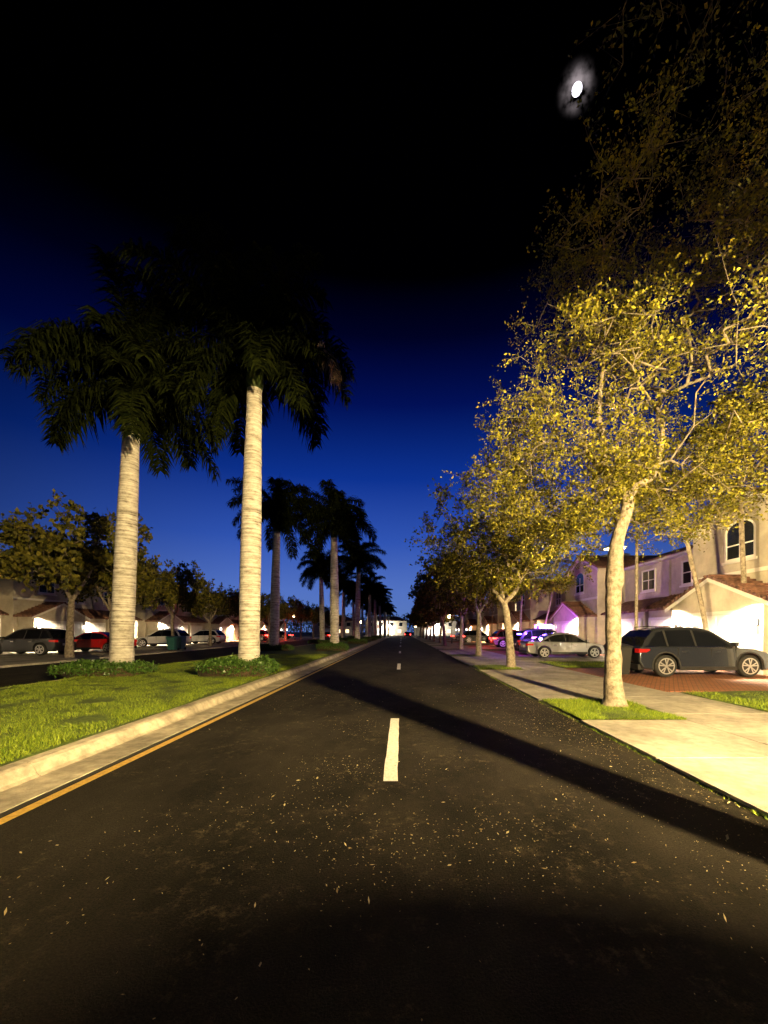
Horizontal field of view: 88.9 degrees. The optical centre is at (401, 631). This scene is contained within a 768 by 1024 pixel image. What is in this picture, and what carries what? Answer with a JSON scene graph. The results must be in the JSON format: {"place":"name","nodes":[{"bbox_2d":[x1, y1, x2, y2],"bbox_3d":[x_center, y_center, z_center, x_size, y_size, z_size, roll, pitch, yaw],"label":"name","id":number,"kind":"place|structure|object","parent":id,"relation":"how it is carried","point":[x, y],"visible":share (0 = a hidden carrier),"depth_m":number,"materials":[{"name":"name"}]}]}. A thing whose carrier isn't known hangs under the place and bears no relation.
{"place":"outdoors","nodes":[
{"label":"outdoors","id":0,"kind":"place"},
{"bbox_2d":[0,637,319,667],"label":"sidewalk","id":1,"kind":"structure","parent":0,"point":[12,659],"depth_m":27.00,"materials":[{"name":"concrete"}]},
{"bbox_2d":[0,627,76,654],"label":"parked suv","id":2,"kind":"object","parent":1,"relation":"on","point":[40,641],"visible":0.88,"depth_m":24.37,"materials":[{"name":"black paint"}]},
{"bbox_2d":[0,488,160,657],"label":"oak tree","id":3,"kind":"object","parent":1,"relation":"on","point":[50,553],"visible":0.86,"depth_m":21.27,"materials":[{"name":"green plant"}]},
{"bbox_2d":[75,632,136,651],"bbox_3d":[-22.304,0.759,28.600,4.848,1.478,2.080,0,0,0],"label":"parked sedan","id":4,"kind":"object","parent":1,"relation":"on","point":[87,641],"visible":0.41,"depth_m":27.74,"materials":[{"name":"red paint"}]},
{"bbox_2d":[44,540,171,653],"bbox_3d":[-19.744,-2.452,26.238,7.088,8.030,7.826,0,0,-42],"label":"oak tree","id":5,"kind":"object","parent":1,"relation":"on","point":[150,589],"visible":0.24,"depth_m":25.98,"materials":[{"name":"green plant"}]},
{"bbox_2d":[136,629,190,646],"bbox_3d":[-23.304,0.623,38.200,4.648,1.750,2.120,0,0,0],"label":"parked suv","id":6,"kind":"object","parent":1,"relation":"on","point":[157,637],"visible":0.61,"depth_m":37.36,"materials":[{"name":"grey paint"}]},
{"bbox_2d":[166,636,179,649],"bbox_3d":[-17.900,0.935,30.620,0.660,1.130,0.840,0,0,0],"label":"wheelie bin","id":7,"kind":"object","parent":1,"relation":"on","point":[172,642],"visible":0.91,"depth_m":30.31,"materials":[{"name":"teal plastic"}]},
{"bbox_2d":[136,560,213,635],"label":"oak tree","id":8,"kind":"object","parent":1,"relation":"on","point":[179,593],"visible":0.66,"depth_m":31.80,"materials":[{"name":"green plant"}]},
{"bbox_2d":[178,636,185,649],"bbox_3d":[-17.900,0.935,31.620,0.660,1.130,0.840,0,0,0],"label":"wheelie bin","id":9,"kind":"object","parent":1,"relation":"on","point":[182,642],"visible":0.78,"depth_m":31.45,"materials":[{"name":"teal"}]},
{"bbox_2d":[190,629,225,643],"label":"parked suv","id":10,"kind":"object","parent":1,"relation":"on","point":[218,636],"visible":0.77,"depth_m":45.80,"materials":[{"name":"grey paint"}]},
{"bbox_2d":[179,579,238,645],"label":"oak tree","id":11,"kind":"object","parent":1,"relation":"on","point":[224,603],"visible":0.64,"depth_m":39.22,"materials":[{"name":"green plant"}]},
{"bbox_2d":[210,585,269,617],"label":"oak tree","id":12,"kind":"object","parent":1,"relation":"on","point":[264,610],"visible":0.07,"depth_m":46.79,"materials":[{"name":"green plant"}]},
{"bbox_2d":[238,630,267,640],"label":"parked suv","id":13,"kind":"object","parent":1,"relation":"on","point":[264,633],"visible":0.38,"depth_m":61.17,"materials":[{"name":"red paint"}]},
{"bbox_2d":[260,592,294,641],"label":"oak tree","id":14,"kind":"object","parent":1,"relation":"on","point":[284,608],"visible":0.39,"depth_m":55.81,"materials":[{"name":"green plant"}]},
{"bbox_2d":[266,595,304,639],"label":"oak tree","id":15,"kind":"object","parent":1,"relation":"on","point":[292,602],"visible":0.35,"depth_m":64.89,"materials":[{"name":"green plant"}]},
{"bbox_2d":[285,599,318,638],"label":"oak tree","id":16,"kind":"object","parent":1,"relation":"on","point":[310,612],"visible":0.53,"depth_m":73.07,"materials":[{"name":"green plant"}]},
{"bbox_2d":[295,603,329,637],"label":"oak tree","id":17,"kind":"object","parent":1,"relation":"on","point":[325,608],"visible":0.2,"depth_m":83.54,"materials":[{"name":"green plant"}]},
{"bbox_2d":[0,635,371,687],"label":"road","id":18,"kind":"structure","parent":0,"point":[19,675],"depth_m":20.73,"materials":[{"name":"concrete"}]},
{"bbox_2d":[313,621,351,635],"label":"walls","id":19,"kind":"structure","parent":0,"point":[316,629],"depth_m":150.00,"materials":[{"name":"beige paint"}]},
{"bbox_2d":[287,632,456,635],"bbox_3d":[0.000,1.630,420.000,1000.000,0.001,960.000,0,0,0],"label":"ground","id":20,"kind":"structure","parent":0,"point":[297,634],"depth_m":199.74,"materials":[{"name":"soil"}]},
{"bbox_2d":[0,513,57,549],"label":"oak tree","id":21,"kind":"object","parent":20,"relation":"on","point":[2,522],"visible":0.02,"depth_m":30.18,"materials":[{"name":"green plant"}]},
{"bbox_2d":[0,565,108,652],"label":"townhouse","id":22,"kind":"structure","parent":20,"relation":"on","point":[42,606],"depth_m":29.67,"materials":[{"name":"beige paint"}]},
{"bbox_2d":[38,577,85,604],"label":"windows","id":23,"kind":"structure","parent":22,"relation":"in","point":[42,590],"depth_m":31.24,"materials":[{"name":"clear glass"}]},
{"bbox_2d":[40,621,105,649],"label":"garage doors","id":24,"kind":"structure","parent":22,"relation":"in","point":[91,627],"depth_m":32.31,"materials":[{"name":"white"}]},
{"bbox_2d":[90,580,190,645],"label":"townhouse","id":25,"kind":"structure","parent":20,"relation":"on","point":[148,621],"depth_m":43.05,"materials":[{"name":"beige paint"}]},
{"bbox_2d":[103,592,173,610],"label":"windows","id":26,"kind":"structure","parent":25,"relation":"in","point":[105,593],"depth_m":40.24,"materials":[{"name":"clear glass"}]},
{"bbox_2d":[160,624,187,632],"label":"garage doors","id":27,"kind":"structure","parent":25,"relation":"in","point":[185,627],"depth_m":46.30,"materials":[{"name":"white"}]},
{"bbox_2d":[0,636,385,766],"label":"median grass","id":28,"kind":"structure","parent":20,"relation":"on","point":[310,649],"depth_m":8.15,"materials":[{"name":"green plant"}]},
{"bbox_2d":[45,658,160,678],"bbox_3d":[-9.758,1.175,12.900,2.837,0.645,1.704,0,0,0],"label":"hedge","id":29,"kind":"object","parent":28,"relation":"on","point":[89,668],"visible":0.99,"depth_m":12.27,"materials":[{"name":"green plant"}]},
{"bbox_2d":[0,243,225,662],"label":"royal palm","id":30,"kind":"object","parent":28,"relation":"on","point":[120,354],"visible":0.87,"depth_m":12.50,"materials":[{"name":"green plant"}]},
{"bbox_2d":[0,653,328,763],"bbox_3d":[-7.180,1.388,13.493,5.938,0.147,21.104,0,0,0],"label":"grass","id":31,"kind":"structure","parent":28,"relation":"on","point":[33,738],"depth_m":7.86,"materials":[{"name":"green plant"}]},
{"bbox_2d":[110,207,356,661],"bbox_3d":[-5.206,-5.600,12.907,7.250,14.102,7.659,0,0,0],"label":"royal palm","id":32,"kind":"object","parent":28,"relation":"on","point":[269,352],"visible":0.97,"depth_m":12.42,"materials":[{"name":"green plant"}]},
{"bbox_2d":[193,653,282,677],"bbox_3d":[-5.356,1.098,12.901,2.471,0.845,1.738,0,0,0],"label":"hedge","id":33,"kind":"object","parent":28,"relation":"on","point":[230,666],"visible":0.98,"depth_m":12.22,"materials":[{"name":"green plant"}]},
{"bbox_2d":[225,476,327,645],"bbox_3d":[-9.222,-5.250,29.386,7.486,13.402,7.152,0,0,-23],"label":"royal palm","id":34,"kind":"object","parent":28,"relation":"on","point":[278,511],"visible":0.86,"depth_m":28.89,"materials":[{"name":"green plant"}]},
{"bbox_2d":[260,643,294,650],"bbox_3d":[-9.508,1.175,29.200,2.837,0.645,1.704,0,0,0],"label":"hedge","id":35,"kind":"object","parent":28,"relation":"on","point":[269,647],"visible":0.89,"depth_m":28.57,"materials":[{"name":"green plant"}]},
{"bbox_2d":[307,639,329,643],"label":"hedge","id":36,"kind":"object","parent":28,"relation":"on","point":[315,641],"visible":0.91,"depth_m":44.97,"materials":[{"name":"green plant"}]},
{"bbox_2d":[297,542,347,639],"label":"royal palm","id":37,"kind":"object","parent":28,"relation":"on","point":[319,568],"visible":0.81,"depth_m":45.60,"materials":[{"name":"green plant"}]},
{"bbox_2d":[315,640,348,650],"bbox_3d":[-5.157,1.098,29.201,2.471,0.845,1.738,0,0,0],"label":"hedge","id":38,"kind":"object","parent":28,"relation":"on","point":[342,646],"visible":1,"depth_m":28.52,"materials":[{"name":"green plant"}]},
{"bbox_2d":[287,479,377,643],"bbox_3d":[-5.186,-5.100,29.783,6.710,13.102,6.455,0,0,-40],"label":"royal palm","id":39,"kind":"object","parent":28,"relation":"on","point":[338,518],"visible":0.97,"depth_m":29.50,"materials":[{"name":"green plant"}]},
{"bbox_2d":[326,572,362,637],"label":"royal palm","id":40,"kind":"object","parent":28,"relation":"on","point":[348,586],"visible":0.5,"depth_m":62.10,"materials":[{"name":"green plant"}]},
{"bbox_2d":[339,589,365,635],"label":"royal palm","id":41,"kind":"object","parent":28,"relation":"on","point":[347,600],"visible":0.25,"depth_m":78.62,"materials":[{"name":"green plant"}]},
{"bbox_2d":[347,637,367,643],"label":"hedge","id":42,"kind":"object","parent":28,"relation":"on","point":[363,640],"visible":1,"depth_m":44.92,"materials":[{"name":"green plant"}]},
{"bbox_2d":[350,599,371,636],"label":"royal palm","id":43,"kind":"object","parent":28,"relation":"on","point":[362,623],"visible":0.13,"depth_m":94.89,"materials":[{"name":"green plant"}]},
{"bbox_2d":[337,541,386,638],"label":"royal palm","id":44,"kind":"object","parent":28,"relation":"on","point":[362,564],"visible":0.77,"depth_m":45.67,"materials":[{"name":"green plant"}]},
{"bbox_2d":[352,572,386,636],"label":"royal palm","id":45,"kind":"object","parent":28,"relation":"on","point":[372,590],"visible":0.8,"depth_m":61.99,"materials":[{"name":"green plant"}]},
{"bbox_2d":[363,582,390,635],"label":"royal palm","id":46,"kind":"object","parent":28,"relation":"on","point":[376,602],"visible":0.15,"depth_m":78.48,"materials":[{"name":"green plant"}]},
{"bbox_2d":[367,588,392,635],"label":"royal palm","id":47,"kind":"object","parent":28,"relation":"on","point":[388,602],"visible":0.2,"depth_m":94.93,"materials":[{"name":"green plant"}]},
{"bbox_2d":[376,601,393,635],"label":"royal palm","id":48,"kind":"object","parent":28,"relation":"on","point":[384,607],"visible":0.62,"depth_m":111.00,"materials":[{"name":"green plant"}]},
{"bbox_2d":[0,636,387,812],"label":"kerb","id":49,"kind":"structure","parent":20,"relation":"on","point":[27,779],"depth_m":5.41,"materials":[{"name":"concrete"}]},
{"bbox_2d":[178,592,236,642],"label":"townhouse","id":50,"kind":"structure","parent":20,"relation":"on","point":[225,625],"depth_m":57.20,"materials":[{"name":"beige paint"}]},
{"bbox_2d":[190,625,233,642],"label":"garage doors","id":51,"kind":"structure","parent":50,"relation":"in","point":[227,630],"depth_m":59.44,"materials":[{"name":"white"}]},
{"bbox_2d":[226,614,266,639],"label":"townhouse","id":52,"kind":"structure","parent":20,"relation":"on","point":[236,627],"depth_m":68.84,"materials":[{"name":"beige paint"}]},
{"bbox_2d":[263,605,287,631],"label":"townhouse","id":53,"kind":"structure","parent":20,"relation":"on","point":[282,626],"depth_m":87.17,"materials":[{"name":"beige paint"}]},
{"bbox_2d":[284,612,459,634],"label":"distant trees","id":54,"kind":"object","parent":20,"relation":"on","point":[295,625],"visible":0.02,"depth_m":171.51,"materials":[{"name":"green plant"}]},
{"bbox_2d":[365,621,406,634],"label":"walls","id":55,"kind":"structure","parent":20,"relation":"on","point":[395,627],"depth_m":150.00,"materials":[{"name":"beige paint"}]},
{"bbox_2d":[364,616,407,627],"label":"roof","id":56,"kind":"structure","parent":55,"relation":"on","point":[395,618],"depth_m":150.96,"materials":[{"name":"ceramic"}]},
{"bbox_2d":[456,609,472,636],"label":"townhouse","id":57,"kind":"structure","parent":20,"relation":"on","point":[466,617],"depth_m":86.00,"materials":[{"name":"beige paint"}]},
{"bbox_2d":[466,606,489,630],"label":"townhouse","id":58,"kind":"structure","parent":20,"relation":"on","point":[471,624],"depth_m":71.85,"materials":[{"name":"beige paint"}]},
{"bbox_2d":[481,595,515,635],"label":"townhouse","id":59,"kind":"structure","parent":20,"relation":"on","point":[498,620],"depth_m":57.35,"materials":[{"name":"beige paint"}]},
{"bbox_2d":[510,580,565,630],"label":"townhouse","id":60,"kind":"structure","parent":20,"relation":"on","point":[534,613],"depth_m":42.50,"materials":[{"name":"beige paint"}]},
{"bbox_2d":[522,592,561,606],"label":"windows","id":61,"kind":"structure","parent":60,"relation":"in","point":[558,595],"depth_m":40.10,"materials":[{"name":"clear glass"}]},
{"bbox_2d":[549,545,692,644],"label":"townhouse","id":62,"kind":"structure","parent":20,"relation":"on","point":[580,611],"depth_m":28.00,"materials":[{"name":"beige paint"}]},
{"bbox_2d":[554,618,641,636],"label":"garage doors","id":63,"kind":"structure","parent":62,"relation":"in","point":[627,624],"depth_m":28.80,"materials":[{"name":"white"}]},
{"bbox_2d":[574,568,655,595],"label":"windows","id":64,"kind":"structure","parent":62,"relation":"in","point":[648,577],"depth_m":25.70,"materials":[{"name":"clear glass"}]},
{"bbox_2d":[628,415,751,629],"bbox_3d":[11.378,-3.525,15.980,4.379,10.351,4.403,0,0,-45],"label":"slender tree","id":65,"kind":"object","parent":20,"relation":"on","point":[697,589],"visible":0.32,"depth_m":15.81,"materials":[{"name":"green plant"}]},
{"bbox_2d":[641,487,767,674],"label":"townhouse","id":66,"kind":"structure","parent":20,"relation":"on","point":[736,609],"depth_m":15.95,"materials":[{"name":"beige paint"}]},
{"bbox_2d":[648,609,752,671],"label":"garage doors","id":67,"kind":"structure","parent":66,"relation":"in","point":[737,627],"depth_m":15.41,"materials":[{"name":"white"}]},
{"bbox_2d":[679,519,756,587],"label":"windows","id":68,"kind":"structure","parent":66,"relation":"in","point":[731,539],"depth_m":16.43,"materials":[{"name":"black glass"}]},
{"bbox_2d":[293,636,450,636],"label":"cross street","id":69,"kind":"structure","parent":0,"point":[364,636],"depth_m":119.94,"materials":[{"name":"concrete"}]},
{"bbox_2d":[0,635,767,1023],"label":"road","id":70,"kind":"structure","parent":0,"point":[654,939],"depth_m":2.55,"materials":[{"name":"grey asphalt"}]},
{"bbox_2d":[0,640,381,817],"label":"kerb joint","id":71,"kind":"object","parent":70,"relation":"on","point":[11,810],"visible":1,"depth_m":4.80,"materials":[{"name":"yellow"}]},
{"bbox_2d":[0,637,388,824],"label":"edge line","id":72,"kind":"object","parent":70,"relation":"on","point":[50,797],"visible":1,"depth_m":4.65,"materials":[{"name":"yellow paint"}]},
{"bbox_2d":[0,675,767,1020],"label":"fallen leaves","id":73,"kind":"object","parent":70,"relation":"on","point":[436,831],"visible":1,"depth_m":3.09,"materials":[{"name":"yellow plant"}]},
{"bbox_2d":[383,640,400,780],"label":"lane marking","id":74,"kind":"object","parent":70,"relation":"on","point":[390,768],"visible":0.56,"depth_m":5.15,"materials":[{"name":"white paint"}]},
{"bbox_2d":[0,0,767,631],"label":"sky","id":75,"kind":"structure","parent":0,"point":[417,147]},
{"bbox_2d":[414,621,455,635],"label":"walls","id":76,"kind":"structure","parent":0,"point":[437,627],"depth_m":150.00,"materials":[{"name":"beige paint"}]},
{"bbox_2d":[572,81,581,96],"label":"moon","id":77,"kind":"object","parent":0,"point":[576,88],"visible":0.99,"depth_m":562.30,"materials":[{"name":"grey"}]},
{"bbox_2d":[414,637,767,817],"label":"sidewalk","id":78,"kind":"structure","parent":0,"point":[731,763],"depth_m":6.38,"materials":[{"name":"concrete"}]},
{"bbox_2d":[410,603,444,639],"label":"oak tree","id":79,"kind":"object","parent":78,"relation":"on","point":[414,618],"visible":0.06,"depth_m":68.32,"materials":[{"name":"green plant"}]},
{"bbox_2d":[412,598,453,641],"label":"oak tree","id":80,"kind":"object","parent":78,"relation":"on","point":[422,620],"visible":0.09,"depth_m":59.65,"materials":[{"name":"green plant"}]},
{"bbox_2d":[412,599,459,642],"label":"oak tree","id":81,"kind":"object","parent":78,"relation":"on","point":[446,619],"visible":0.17,"depth_m":50.97,"materials":[{"name":"green plant"}]},
{"bbox_2d":[407,570,468,645],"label":"oak tree","id":82,"kind":"object","parent":78,"relation":"on","point":[439,611],"visible":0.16,"depth_m":42.08,"materials":[{"name":"green plant"}]},
{"bbox_2d":[414,543,504,649],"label":"oak tree","id":83,"kind":"object","parent":78,"relation":"on","point":[427,592],"visible":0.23,"depth_m":33.19,"materials":[{"name":"green plant"}]},
{"bbox_2d":[463,630,489,642],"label":"parked suv","id":84,"kind":"object","parent":78,"relation":"on","point":[469,636],"visible":0.62,"depth_m":51.62,"materials":[{"name":"black paint"}]},
{"bbox_2d":[421,509,534,655],"bbox_3d":[4.997,-3.045,25.833,7.440,9.355,8.230,0,0,3],"label":"oak tree","id":85,"kind":"object","parent":78,"relation":"on","point":[487,599],"visible":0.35,"depth_m":25.25,"materials":[{"name":"green plant"}]},
{"bbox_2d":[473,665,522,669],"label":"tree pit grass","id":86,"kind":"object","parent":78,"relation":"on","point":[492,666],"visible":0.65,"depth_m":16.56,"materials":[{"name":"green plant"}]},
{"bbox_2d":[473,664,520,668],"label":"grass","id":87,"kind":"structure","parent":86,"relation":"on","point":[485,667],"depth_m":16.15,"materials":[{"name":"green plant"}]},
{"bbox_2d":[489,629,518,647],"bbox_3d":[10.904,0.673,37.500,4.648,1.750,2.120,0,0,0],"label":"parked suv","id":88,"kind":"object","parent":78,"relation":"on","point":[497,638],"visible":0.42,"depth_m":36.74,"materials":[{"name":"red paint"}]},
{"bbox_2d":[404,443,603,667],"bbox_3d":[4.286,-3.023,16.677,8.190,9.311,7.404,0,0,-11],"label":"oak tree","id":89,"kind":"object","parent":78,"relation":"on","point":[521,566],"visible":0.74,"depth_m":16.46,"materials":[{"name":"green plant"}]},
{"bbox_2d":[518,535,541,651],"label":"slender tree","id":90,"kind":"object","parent":78,"relation":"on","point":[521,600],"depth_m":29.52,"materials":[{"name":"plant"}]},
{"bbox_2d":[529,552,579,623],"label":"slender tree","id":91,"kind":"object","parent":78,"relation":"on","point":[568,562],"visible":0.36,"depth_m":29.23,"materials":[{"name":"green plant"}]},
{"bbox_2d":[539,660,603,667],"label":"lawn","id":92,"kind":"structure","parent":78,"relation":"on","point":[583,666],"depth_m":18.17,"materials":[{"name":"green plant"}]},
{"bbox_2d":[602,461,681,629],"bbox_3d":[10.917,-3.138,18.040,3.491,9.486,3.995,0,0,21],"label":"slender tree","id":93,"kind":"object","parent":92,"relation":"on","point":[637,539],"visible":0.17,"depth_m":17.95,"materials":[{"name":"green plant"}]},
{"bbox_2d":[440,14,767,706],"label":"oak tree","id":94,"kind":"object","parent":78,"relation":"on","point":[621,486],"visible":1,"depth_m":7.74,"materials":[{"name":"green plant"}]},
{"bbox_2d":[542,700,678,719],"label":"tree pit grass","id":95,"kind":"object","parent":78,"relation":"on","point":[613,713],"visible":0.43,"depth_m":7.33,"materials":[{"name":"green plant"}]},
{"bbox_2d":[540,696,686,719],"bbox_3d":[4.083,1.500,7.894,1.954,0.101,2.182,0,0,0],"label":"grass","id":96,"kind":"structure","parent":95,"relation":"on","point":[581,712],"depth_m":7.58,"materials":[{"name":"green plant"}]},
{"bbox_2d":[458,660,767,819],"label":"verge weeds","id":97,"kind":"object","parent":78,"relation":"on","point":[753,812],"visible":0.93,"depth_m":5.46,"materials":[{"name":"green plant"}]},
{"bbox_2d":[568,0,767,236],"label":"oak tree","id":98,"kind":"object","parent":78,"relation":"on","point":[658,13],"visible":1,"depth_m":4.32,"materials":[{"name":"green plant"}]},
{"bbox_2d":[671,370,767,582],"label":"slender tree","id":99,"kind":"object","parent":78,"relation":"on","point":[702,429],"visible":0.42,"depth_m":14.84,"materials":[{"name":"green plant"}]},
{"bbox_2d":[435,638,767,691],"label":"brick driveway","id":100,"kind":"structure","parent":0,"point":[695,680],"depth_m":12.61,"materials":[{"name":"red brick"}]},
{"bbox_2d":[513,624,555,650],"bbox_3d":[10.104,0.544,27.000,4.648,2.008,2.120,0,0,0],"label":"police car","id":101,"kind":"object","parent":100,"relation":"on","point":[532,633],"visible":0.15,"depth_m":26.35,"materials":[{"name":"black paint"}]},
{"bbox_2d":[518,632,604,657],"bbox_3d":[9.654,0.809,23.400,4.848,1.478,2.080,0,0,0],"label":"parked sedan","id":102,"kind":"object","parent":100,"relation":"on","point":[546,645],"visible":0.98,"depth_m":22.54,"materials":[{"name":"grey paint"}]},
{"bbox_2d":[603,643,632,674],"bbox_3d":[7.600,0.985,13.770,0.660,1.130,0.840,0,0,0],"label":"wheelie bin","id":103,"kind":"object","parent":100,"relation":"on","point":[626,650],"visible":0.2,"depth_m":13.43,"materials":[{"name":"black plastic"}]},
{"bbox_2d":[621,625,767,676],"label":"parked suv","id":104,"kind":"object","parent":100,"relation":"on","point":[664,651],"visible":0.88,"depth_m":13.24,"materials":[{"name":"grey paint"}]},
{"bbox_2d":[679,690,767,711],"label":"lawn","id":105,"kind":"structure","parent":0,"point":[749,696],"depth_m":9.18,"materials":[{"name":"green plant"}]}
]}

